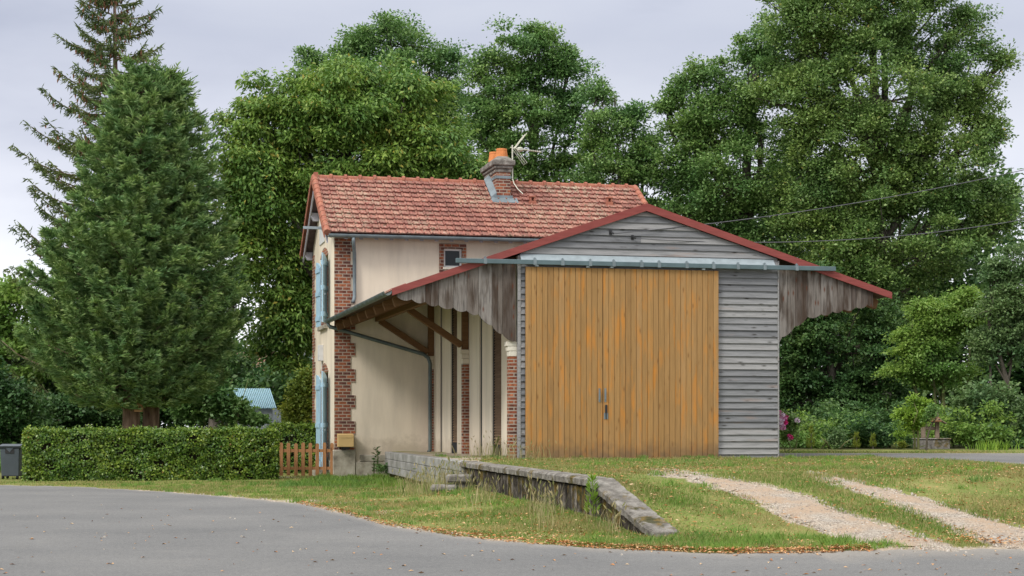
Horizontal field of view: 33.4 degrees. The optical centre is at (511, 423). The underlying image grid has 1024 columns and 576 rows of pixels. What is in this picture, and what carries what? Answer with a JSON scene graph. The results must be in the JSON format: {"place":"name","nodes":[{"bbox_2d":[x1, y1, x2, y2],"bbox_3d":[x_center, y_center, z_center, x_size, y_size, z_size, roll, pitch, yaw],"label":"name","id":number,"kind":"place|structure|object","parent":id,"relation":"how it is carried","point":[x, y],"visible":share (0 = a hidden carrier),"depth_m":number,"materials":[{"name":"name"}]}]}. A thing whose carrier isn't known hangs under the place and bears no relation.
{"place":"outdoors","nodes":[
{"label":"outdoors","id":0,"kind":"place"},
{"bbox_2d":[0,485,1023,575],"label":"road","id":1,"kind":"structure","parent":0,"point":[212,531],"depth_m":17.29,"materials":[{"name":"grey asphalt"}]},
{"bbox_2d":[0,427,1023,553],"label":"ground","id":2,"kind":"structure","parent":0,"point":[704,524],"depth_m":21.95,"materials":[{"name":"green plant"}]},
{"bbox_2d":[0,444,22,478],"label":"refuse bin","id":3,"kind":"object","parent":2,"relation":"on","point":[11,459],"visible":0.88,"depth_m":43.62,"materials":[{"name":"plastic"}]},
{"bbox_2d":[0,271,52,429],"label":"lime tree","id":4,"kind":"object","parent":2,"relation":"on","point":[10,299],"visible":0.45,"depth_m":71.23,"materials":[{"name":"green plant"}]},
{"bbox_2d":[0,355,61,444],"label":"shrub","id":5,"kind":"object","parent":2,"relation":"on","point":[17,402],"visible":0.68,"depth_m":51.59,"materials":[{"name":"green plant"}]},
{"bbox_2d":[24,389,142,429],"bbox_3d":[-13.835,0.177,54.942,4.101,3.196,2.423,0,0,0],"label":"shrub","id":6,"kind":"object","parent":2,"relation":"on","point":[72,416],"visible":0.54,"depth_m":54.49,"materials":[{"name":"green plant"}]},
{"bbox_2d":[10,50,218,428],"bbox_3d":[-11.548,-4.545,49.574,6.128,12.429,5.929,0,0,0],"label":"spruce tree","id":7,"kind":"object","parent":2,"relation":"on","point":[79,327],"visible":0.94,"depth_m":48.39,"materials":[{"name":"green plant"}]},
{"bbox_2d":[134,397,142,411],"bbox_3d":[-10.762,-0.729,49.200,0.300,0.750,0.240,0,0,0],"label":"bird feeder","id":8,"kind":"object","parent":7,"relation":"hanging from","point":[138,407],"visible":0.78,"depth_m":49.10,"materials":[{"name":"brown wood"}]},
{"bbox_2d":[0,0,230,425],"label":"spruce tree","id":9,"kind":"object","parent":2,"relation":"on","point":[122,33],"visible":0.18,"depth_m":58.26,"materials":[{"name":"green plant"}]},
{"bbox_2d":[11,256,268,428],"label":"background tree","id":10,"kind":"object","parent":2,"relation":"on","point":[238,364],"visible":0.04,"depth_m":73.61,"materials":[{"name":"green plant"}]},
{"bbox_2d":[21,424,280,480],"bbox_3d":[-9.138,0.781,43.416,6.462,1.602,1.469,0,0,-12],"label":"hedge","id":11,"kind":"object","parent":2,"relation":"on","point":[147,453],"visible":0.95,"depth_m":42.93,"materials":[{"name":"green plant"}]},
{"bbox_2d":[140,405,194,427],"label":"shrub","id":12,"kind":"object","parent":2,"relation":"on","point":[162,415],"visible":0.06,"depth_m":57.57,"materials":[{"name":"green plant"}]},
{"bbox_2d":[111,57,253,427],"bbox_3d":[-9.817,-4.522,50.256,4.394,12.384,4.508,0,0,0],"label":"spruce tree","id":13,"kind":"object","parent":2,"relation":"on","point":[220,329],"visible":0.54,"depth_m":49.59,"materials":[{"name":"green plant"}]},
{"bbox_2d":[162,372,272,428],"bbox_3d":[-9.661,-0.243,56.017,3.762,4.036,1.981,0,0,0],"label":"shrub","id":14,"kind":"object","parent":2,"relation":"on","point":[231,407],"visible":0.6,"depth_m":55.65,"materials":[{"name":"green plant"}]},
{"bbox_2d":[234,388,280,429],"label":"garden shed","id":15,"kind":"structure","parent":2,"relation":"on","point":[272,414],"depth_m":66.67,"materials":[{"name":"blue metal"}]},
{"bbox_2d":[266,419,315,472],"bbox_3d":[-6.299,0.718,49.384,1.560,1.734,1.218,0,0,0],"label":"hedge","id":16,"kind":"object","parent":2,"relation":"on","point":[300,433],"visible":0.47,"depth_m":49.03,"materials":[{"name":"green plant"}]},
{"bbox_2d":[273,365,311,428],"bbox_3d":[-6.955,-0.095,55.980,1.718,3.740,1.467,0,0,0],"label":"shrub","id":17,"kind":"object","parent":2,"relation":"on","point":[296,407],"visible":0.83,"depth_m":55.70,"materials":[{"name":"green plant"}]},
{"bbox_2d":[279,442,333,475],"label":"picket gate","id":18,"kind":"structure","parent":2,"relation":"on","point":[303,450],"depth_m":45.27,"materials":[{"name":"brown wood"}]},
{"bbox_2d":[199,48,487,381],"bbox_3d":[-5.936,-5.974,62.731,10.969,15.487,8.601,0,0,0],"label":"chestnut tree","id":19,"kind":"object","parent":2,"relation":"on","point":[335,110],"visible":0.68,"depth_m":60.45,"materials":[{"name":"green plant"}]},
{"bbox_2d":[371,447,387,473],"bbox_3d":[-3.363,0.975,44.824,0.726,0.766,0.528,0,0,0],"label":"holly sapling","id":20,"kind":"object","parent":2,"relation":"on","point":[379,468],"visible":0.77,"depth_m":44.79,"materials":[{"name":"green plant"}]},
{"bbox_2d":[289,8,480,167],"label":"oak tree","id":21,"kind":"object","parent":2,"relation":"on","point":[359,42],"visible":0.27,"depth_m":76.10,"materials":[{"name":"green plant"}]},
{"bbox_2d":[299,148,647,476],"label":"station house","id":22,"kind":"structure","parent":2,"relation":"on","point":[364,238],"depth_m":45.80,"materials":[{"name":"paint"}]},
{"bbox_2d":[320,248,327,324],"bbox_3d":[-5.104,-3.813,47.401,0.234,2.152,1.745,0,0,-13],"label":"gable window","id":23,"kind":"structure","parent":22,"relation":"in","point":[325,251],"depth_m":48.04,"materials":[{"name":"wood"}]},
{"bbox_2d":[320,363,327,466],"bbox_3d":[-5.104,-0.225,47.401,0.234,2.924,1.745,0,0,-13],"label":"gable door","id":24,"kind":"structure","parent":22,"relation":"in","point":[324,367],"depth_m":48.04,"materials":[{"name":"wood"}]},
{"bbox_2d":[337,434,353,448],"bbox_3d":[-4.401,0.458,45.105,0.417,0.412,0.247,0,0,-13],"label":"letter box","id":25,"kind":"object","parent":22,"relation":"attached to","point":[345,441],"visible":1,"depth_m":45.00,"materials":[{"name":"yellow metal"}]},
{"bbox_2d":[439,243,465,272],"bbox_3d":[-1.600,-4.384,45.931,0.738,0.942,0.180,0,0,-13],"label":"window","id":26,"kind":"structure","parent":22,"relation":"in","point":[448,252],"depth_m":45.95,"materials":[{"name":"brick"}]},
{"bbox_2d":[510,133,540,193],"bbox_3d":[0.382,-7.289,48.094,0.883,1.742,0.604,0,0,-39],"label":"television aerial","id":27,"kind":"object","parent":22,"relation":"attached to","point":[520,149],"visible":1,"depth_m":47.95,"materials":[{"name":"metal"}]},
{"bbox_2d":[377,437,628,534],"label":"weeds","id":28,"kind":"object","parent":2,"relation":"on","point":[439,480],"visible":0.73,"depth_m":29.37,"materials":[{"name":"plant"}]},
{"bbox_2d":[392,430,626,522],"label":"weed heads","id":29,"kind":"object","parent":28,"relation":"attached to","point":[448,458],"visible":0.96,"depth_m":29.84,"materials":[{"name":"green plant"}]},
{"bbox_2d":[0,399,1023,469],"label":"undergrowth","id":30,"kind":"object","parent":2,"relation":"on","point":[969,434],"visible":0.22,"depth_m":51.83,"materials":[{"name":"green plant"}]},
{"bbox_2d":[1,457,1023,575],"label":"leaf litter","id":31,"kind":"object","parent":2,"relation":"on","point":[780,549],"visible":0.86,"depth_m":19.75,"materials":[{"name":"brown plant"}]},
{"bbox_2d":[4,149,1023,437],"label":"wood foliage","id":32,"kind":"object","parent":2,"relation":"on","point":[274,385],"visible":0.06,"depth_m":81.29,"materials":[{"name":"green plant"}]},
{"bbox_2d":[385,452,676,537],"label":"loading platform","id":33,"kind":"structure","parent":2,"relation":"on","point":[640,516],"depth_m":24.49,"materials":[{"name":"stone"}]},
{"bbox_2d":[451,12,611,182],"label":"oak tree","id":34,"kind":"object","parent":2,"relation":"on","point":[505,106],"visible":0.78,"depth_m":71.13,"materials":[{"name":"green plant"}]},
{"bbox_2d":[111,396,1023,448],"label":"undergrowth","id":35,"kind":"object","parent":2,"relation":"on","point":[868,429],"visible":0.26,"depth_m":51.92,"materials":[{"name":"green plant"}]},
{"bbox_2d":[583,474,600,515],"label":"lime weed","id":36,"kind":"object","parent":2,"relation":"on","point":[588,485],"visible":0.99,"depth_m":20.98,"materials":[{"name":"green plant"}]},
{"bbox_2d":[324,203,891,458],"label":"goods shed","id":37,"kind":"structure","parent":2,"relation":"on","point":[598,338],"depth_m":36.64,"materials":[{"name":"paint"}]},
{"bbox_2d":[452,308,456,452],"bbox_3d":[-1.376,-1.114,42.926,0.120,3.827,0.818,0,0,-13],"label":"louvre door","id":38,"kind":"structure","parent":37,"relation":"in","point":[454,312],"depth_m":43.10,"materials":[{"name":"brown wood"}]},
{"bbox_2d":[493,328,500,455],"bbox_3d":[-0.261,-1.114,38.171,0.120,3.827,0.972,0,0,-13],"label":"door","id":39,"kind":"structure","parent":37,"relation":"in","point":[496,336],"depth_m":38.35,"materials":[{"name":"brown wood"}]},
{"bbox_2d":[525,267,602,458],"bbox_3d":[1.110,-1.277,36.087,1.682,4.069,0.075,0,0,-13],"label":"sliding door","id":40,"kind":"structure","parent":37,"relation":"in","point":[564,306],"depth_m":36.09,"materials":[{"name":"brown wood"}]},
{"bbox_2d":[603,268,718,458],"bbox_3d":[3.206,-1.277,36.579,2.592,4.070,0.075,0,0,-13],"label":"sliding door","id":41,"kind":"structure","parent":37,"relation":"in","point":[661,327],"depth_m":36.58,"materials":[{"name":"brown wood"}]},
{"bbox_2d":[614,170,1022,233],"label":"overhead cable","id":42,"kind":"object","parent":37,"relation":"on","point":[820,208],"visible":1,"depth_m":37.75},
{"bbox_2d":[636,219,1023,242],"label":"overhead cable","id":43,"kind":"object","parent":37,"relation":"attached to","point":[844,239],"visible":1,"depth_m":37.94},
{"bbox_2d":[553,73,685,213],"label":"oak tree","id":44,"kind":"object","parent":2,"relation":"on","point":[622,166],"visible":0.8,"depth_m":67.43,"materials":[{"name":"green plant"}]},
{"bbox_2d":[629,8,828,260],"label":"oak tree","id":45,"kind":"object","parent":2,"relation":"on","point":[700,147],"visible":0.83,"depth_m":66.19,"materials":[{"name":"green plant"}]},
{"bbox_2d":[779,409,812,451],"bbox_3d":[7.230,0.342,43.913,1.234,1.498,0.846,0,0,0],"label":"rose bush","id":46,"kind":"object","parent":2,"relation":"on","point":[791,422],"visible":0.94,"depth_m":43.86,"materials":[{"name":"green plant"}]},
{"bbox_2d":[788,415,831,435],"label":"shrub","id":47,"kind":"object","parent":2,"relation":"on","point":[808,418],"visible":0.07,"depth_m":53.78,"materials":[{"name":"green plant"}]},
{"bbox_2d":[806,425,815,448],"bbox_3d":[8.766,0.402,50.009,0.326,0.764,0.272,0,0,-16],"label":"dwarf conifer","id":48,"kind":"object","parent":2,"relation":"on","point":[810,442],"visible":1,"depth_m":49.99,"materials":[{"name":"green plant"}]},
{"bbox_2d":[820,426,854,448],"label":"shrub","id":49,"kind":"object","parent":2,"relation":"on","point":[835,437],"visible":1,"depth_m":49.87,"materials":[{"name":"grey plant"}]},
{"bbox_2d":[814,407,872,447],"bbox_3d":[10.349,0.282,52.980,2.070,1.611,1.349,0,0,10],"label":"shrub","id":50,"kind":"object","parent":2,"relation":"on","point":[834,427],"visible":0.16,"depth_m":52.82,"materials":[{"name":"green plant"}]},
{"bbox_2d":[779,259,923,421],"bbox_3d":[11.515,-2.430,60.751,6.801,7.000,4.682,0,0,0],"label":"shade tree","id":51,"kind":"object","parent":2,"relation":"on","point":[800,381],"visible":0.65,"depth_m":60.20,"materials":[{"name":"green plant"}]},
{"bbox_2d":[851,431,860,448],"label":"dwarf conifer","id":52,"kind":"object","parent":2,"relation":"on","point":[855,441],"visible":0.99,"depth_m":50.97,"materials":[{"name":"green plant"}]},
{"bbox_2d":[869,432,876,448],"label":"dwarf conifer","id":53,"kind":"object","parent":2,"relation":"on","point":[873,444],"visible":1,"depth_m":50.97,"materials":[{"name":"green plant"}]},
{"bbox_2d":[727,0,1023,411],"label":"oak tree","id":54,"kind":"object","parent":2,"relation":"on","point":[898,158],"visible":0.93,"depth_m":63.93,"materials":[{"name":"green plant"}]},
{"bbox_2d":[863,397,920,446],"bbox_3d":[11.935,0.109,53.944,2.431,1.953,1.543,0,0,0],"label":"shrub","id":55,"kind":"object","parent":2,"relation":"on","point":[884,416],"visible":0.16,"depth_m":53.84,"materials":[{"name":"green plant"}]},
{"bbox_2d":[779,453,1023,463],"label":"lane","id":56,"kind":"structure","parent":2,"relation":"on","point":[1018,458],"depth_m":39.55,"materials":[{"name":"grey asphalt"}]},
{"bbox_2d":[891,440,924,448],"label":"shrub","id":57,"kind":"object","parent":2,"relation":"on","point":[902,444],"visible":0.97,"depth_m":48.90,"materials":[{"name":"green plant"}]},
{"bbox_2d":[889,391,934,449],"bbox_3d":[11.361,0.072,48.457,1.246,2.030,1.054,0,0,37],"label":"sapling","id":58,"kind":"object","parent":2,"relation":"on","point":[910,416],"visible":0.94,"depth_m":48.40,"materials":[{"name":"green plant"}]},
{"bbox_2d":[919,402,941,449],"bbox_3d":[11.731,0.235,47.785,0.624,1.708,0.565,0,0,28],"label":"rose standard","id":59,"kind":"object","parent":2,"relation":"on","point":[933,411],"visible":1,"depth_m":47.75,"materials":[{"name":"green plant"}]},
{"bbox_2d":[912,417,950,448],"bbox_3d":[12.535,0.298,51.000,1.004,1.007,0.760,0,0,0],"label":"stone well","id":60,"kind":"object","parent":2,"relation":"on","point":[937,442],"visible":0.65,"depth_m":50.65,"materials":[{"name":"grey stone"}]},
{"bbox_2d":[870,284,994,445],"bbox_3d":[13.930,-1.759,55.982,3.870,5.700,2.894,0,0,30],"label":"hazel tree","id":61,"kind":"object","parent":2,"relation":"on","point":[933,318],"visible":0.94,"depth_m":55.56,"materials":[{"name":"green plant"}]},
{"bbox_2d":[931,370,1023,447],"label":"shrub","id":62,"kind":"object","parent":2,"relation":"on","point":[1004,393],"visible":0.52,"depth_m":52.59,"materials":[{"name":"green plant"}]},
{"bbox_2d":[958,238,1023,446],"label":"young ash tree","id":63,"kind":"object","parent":2,"relation":"on","point":[1009,276],"visible":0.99,"depth_m":53.69,"materials":[{"name":"green plant"}]},
{"bbox_2d":[964,438,1023,449],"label":"iris clump","id":64,"kind":"object","parent":2,"relation":"on","point":[984,446],"visible":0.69,"depth_m":47.96,"materials":[{"name":"green plant"}]},
{"bbox_2d":[0,0,1023,427],"label":"sky","id":65,"kind":"structure","parent":0,"point":[637,44],"materials":[{"name":"white"}]},
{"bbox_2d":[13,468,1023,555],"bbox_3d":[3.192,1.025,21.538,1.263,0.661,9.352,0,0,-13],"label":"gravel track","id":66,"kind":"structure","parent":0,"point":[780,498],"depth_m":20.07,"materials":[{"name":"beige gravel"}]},
{"bbox_2d":[808,474,1023,548],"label":"gravel track","id":67,"kind":"structure","parent":0,"point":[955,517],"depth_m":20.00,"materials":[{"name":"beige gravel"}]}
]}

